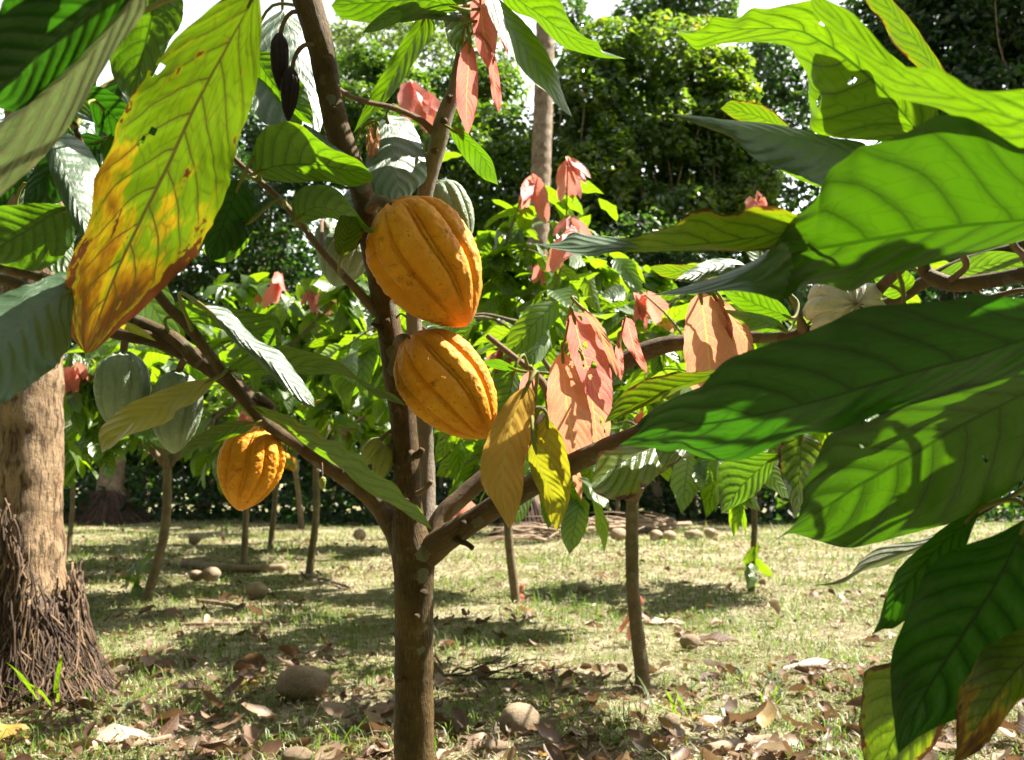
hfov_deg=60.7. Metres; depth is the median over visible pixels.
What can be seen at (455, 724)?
fallen leaf
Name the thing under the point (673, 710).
grass tuft
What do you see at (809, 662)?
fallen leaf
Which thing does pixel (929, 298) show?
forest shrub
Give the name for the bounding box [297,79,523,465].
cacao tree
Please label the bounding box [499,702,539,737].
rock
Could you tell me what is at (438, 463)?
cacao tree
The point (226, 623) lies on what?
stick
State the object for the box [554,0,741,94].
tree
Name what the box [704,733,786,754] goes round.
fallen leaf
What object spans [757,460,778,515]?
cacao tree
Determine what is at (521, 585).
seedling
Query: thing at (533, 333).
cacao tree
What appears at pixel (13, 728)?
fallen leaf
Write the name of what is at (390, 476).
forest shrub
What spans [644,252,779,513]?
forest shrub
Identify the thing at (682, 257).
forest tree
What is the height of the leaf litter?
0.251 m
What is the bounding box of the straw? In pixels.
[4,523,1022,759]
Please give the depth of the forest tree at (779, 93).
28.85 m
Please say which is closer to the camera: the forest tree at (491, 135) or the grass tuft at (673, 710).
the grass tuft at (673, 710)
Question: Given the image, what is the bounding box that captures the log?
[180,559,285,572]
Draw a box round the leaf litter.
[0,517,1023,759]
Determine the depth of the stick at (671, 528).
16.86 m
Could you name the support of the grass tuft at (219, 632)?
on the ground at (628, 664)
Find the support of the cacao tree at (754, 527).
on the ground at (628, 664)
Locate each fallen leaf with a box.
[0,723,33,738]
[96,723,150,745]
[236,679,262,692]
[359,697,394,723]
[434,718,470,735]
[642,617,682,623]
[698,631,740,641]
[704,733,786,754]
[782,657,855,670]
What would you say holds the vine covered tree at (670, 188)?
on the ground at (628, 664)
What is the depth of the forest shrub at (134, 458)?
23.33 m
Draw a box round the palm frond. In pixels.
[471,510,691,543]
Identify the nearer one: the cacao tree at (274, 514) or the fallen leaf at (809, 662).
the fallen leaf at (809, 662)
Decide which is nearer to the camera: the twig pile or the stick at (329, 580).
the twig pile
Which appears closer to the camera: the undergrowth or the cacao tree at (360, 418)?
the cacao tree at (360, 418)
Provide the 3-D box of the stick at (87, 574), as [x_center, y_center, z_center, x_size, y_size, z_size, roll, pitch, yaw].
[-3.858,1.778,7.843,0.046,0.066,0.730,1,-7,-10]
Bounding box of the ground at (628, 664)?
[0,484,1023,759]
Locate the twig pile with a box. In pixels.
[433,639,571,679]
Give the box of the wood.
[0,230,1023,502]
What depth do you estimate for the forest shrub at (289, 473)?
24.59 m
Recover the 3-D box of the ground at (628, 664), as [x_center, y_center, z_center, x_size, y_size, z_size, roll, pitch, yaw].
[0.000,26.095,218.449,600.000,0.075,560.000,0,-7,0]
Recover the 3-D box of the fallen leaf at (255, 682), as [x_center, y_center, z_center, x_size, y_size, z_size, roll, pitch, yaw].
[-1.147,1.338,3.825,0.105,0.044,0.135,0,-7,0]
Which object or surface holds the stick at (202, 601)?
on the ground at (628, 664)
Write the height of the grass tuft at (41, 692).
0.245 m
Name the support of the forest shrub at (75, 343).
on the ground at (628, 664)
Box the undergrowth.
[63,457,1023,525]
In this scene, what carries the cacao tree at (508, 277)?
on the ground at (628, 664)
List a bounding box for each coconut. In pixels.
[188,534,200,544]
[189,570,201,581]
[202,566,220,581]
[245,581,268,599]
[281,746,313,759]
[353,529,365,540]
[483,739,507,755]
[577,583,590,593]
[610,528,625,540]
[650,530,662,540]
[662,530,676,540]
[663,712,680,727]
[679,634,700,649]
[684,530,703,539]
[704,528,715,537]
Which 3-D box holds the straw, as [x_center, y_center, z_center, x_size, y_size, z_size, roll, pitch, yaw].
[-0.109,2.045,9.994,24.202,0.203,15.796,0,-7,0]
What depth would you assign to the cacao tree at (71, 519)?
10.79 m
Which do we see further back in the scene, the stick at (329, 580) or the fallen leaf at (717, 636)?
the stick at (329, 580)
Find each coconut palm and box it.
[0,110,125,717]
[63,455,158,524]
[488,22,558,536]
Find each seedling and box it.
[114,551,154,598]
[518,582,528,603]
[619,596,650,640]
[744,542,771,588]
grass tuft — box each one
[6,655,105,706]
[64,692,175,723]
[89,597,115,608]
[200,623,232,640]
[310,702,367,741]
[434,698,484,728]
[627,677,720,720]
[719,659,771,682]
[757,665,819,706]
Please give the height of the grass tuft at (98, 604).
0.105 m
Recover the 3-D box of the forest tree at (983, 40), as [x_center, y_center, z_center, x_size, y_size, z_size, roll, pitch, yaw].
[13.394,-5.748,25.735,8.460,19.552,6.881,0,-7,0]
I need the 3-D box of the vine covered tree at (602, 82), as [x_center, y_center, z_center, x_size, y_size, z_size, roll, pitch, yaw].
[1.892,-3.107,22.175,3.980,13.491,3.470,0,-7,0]
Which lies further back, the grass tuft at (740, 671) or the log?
the log
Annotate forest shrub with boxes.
[0,235,99,488]
[65,259,214,512]
[135,233,316,483]
[268,218,392,506]
[356,443,448,496]
[582,225,664,506]
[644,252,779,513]
[770,284,881,506]
[858,269,966,444]
[913,272,1023,482]
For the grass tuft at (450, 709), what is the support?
on the ground at (628, 664)
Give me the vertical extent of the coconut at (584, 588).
0.086 m
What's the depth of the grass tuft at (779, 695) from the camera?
3.58 m
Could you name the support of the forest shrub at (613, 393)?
on the ground at (628, 664)
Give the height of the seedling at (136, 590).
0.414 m
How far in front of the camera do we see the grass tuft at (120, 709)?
3.31 m
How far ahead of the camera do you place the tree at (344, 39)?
40.57 m
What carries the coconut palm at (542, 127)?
on the ground at (628, 664)
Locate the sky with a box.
[0,0,1011,480]
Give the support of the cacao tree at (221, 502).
on the ground at (628, 664)
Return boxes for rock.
[275,665,331,700]
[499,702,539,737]
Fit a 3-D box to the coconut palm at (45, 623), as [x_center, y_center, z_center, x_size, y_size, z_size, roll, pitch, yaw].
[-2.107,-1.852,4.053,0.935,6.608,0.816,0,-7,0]
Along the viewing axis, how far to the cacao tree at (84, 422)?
6.26 m
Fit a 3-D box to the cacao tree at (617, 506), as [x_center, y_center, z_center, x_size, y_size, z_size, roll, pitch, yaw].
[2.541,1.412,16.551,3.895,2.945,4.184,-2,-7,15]
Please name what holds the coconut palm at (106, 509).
on the ground at (628, 664)
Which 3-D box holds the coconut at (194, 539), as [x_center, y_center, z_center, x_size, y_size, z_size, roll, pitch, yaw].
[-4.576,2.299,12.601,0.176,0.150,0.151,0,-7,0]
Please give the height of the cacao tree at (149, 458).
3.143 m
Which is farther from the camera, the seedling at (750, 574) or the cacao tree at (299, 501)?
the cacao tree at (299, 501)
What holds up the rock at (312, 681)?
on the ground at (628, 664)
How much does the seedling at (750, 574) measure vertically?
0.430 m
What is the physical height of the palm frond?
0.385 m
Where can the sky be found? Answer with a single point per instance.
(193, 10)
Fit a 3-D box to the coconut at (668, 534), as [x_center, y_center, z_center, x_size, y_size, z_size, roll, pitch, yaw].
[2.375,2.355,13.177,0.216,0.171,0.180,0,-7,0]
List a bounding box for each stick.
[83,570,95,578]
[109,734,171,752]
[179,620,293,626]
[196,599,254,612]
[303,573,350,588]
[610,519,722,532]
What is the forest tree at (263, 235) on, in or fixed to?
on the ground at (628, 664)
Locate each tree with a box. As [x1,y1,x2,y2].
[0,0,1023,759]
[0,78,352,513]
[63,290,363,602]
[63,334,375,564]
[63,345,188,554]
[137,445,212,506]
[148,342,361,548]
[149,270,489,574]
[153,449,222,518]
[293,446,360,528]
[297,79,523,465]
[305,156,739,603]
[320,38,445,515]
[321,191,948,693]
[328,14,519,86]
[411,60,555,498]
[434,433,453,502]
[517,15,658,515]
[520,207,807,514]
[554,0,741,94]
[584,9,764,512]
[611,403,683,519]
[622,381,832,592]
[671,45,811,512]
[733,42,834,500]
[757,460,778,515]
[838,0,1023,457]
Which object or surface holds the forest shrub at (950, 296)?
on the ground at (628, 664)
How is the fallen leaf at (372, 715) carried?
on the ground at (628, 664)
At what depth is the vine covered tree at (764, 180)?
22.14 m
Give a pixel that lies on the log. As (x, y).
(221, 567)
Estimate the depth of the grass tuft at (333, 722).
3.10 m
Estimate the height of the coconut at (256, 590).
0.140 m
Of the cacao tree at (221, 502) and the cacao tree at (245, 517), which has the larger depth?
the cacao tree at (221, 502)
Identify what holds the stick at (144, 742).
on the ground at (628, 664)
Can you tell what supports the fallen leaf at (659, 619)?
on the ground at (628, 664)
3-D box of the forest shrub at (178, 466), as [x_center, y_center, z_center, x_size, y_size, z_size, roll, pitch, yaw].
[-7.378,-0.538,24.785,5.835,8.990,5.648,0,-7,0]

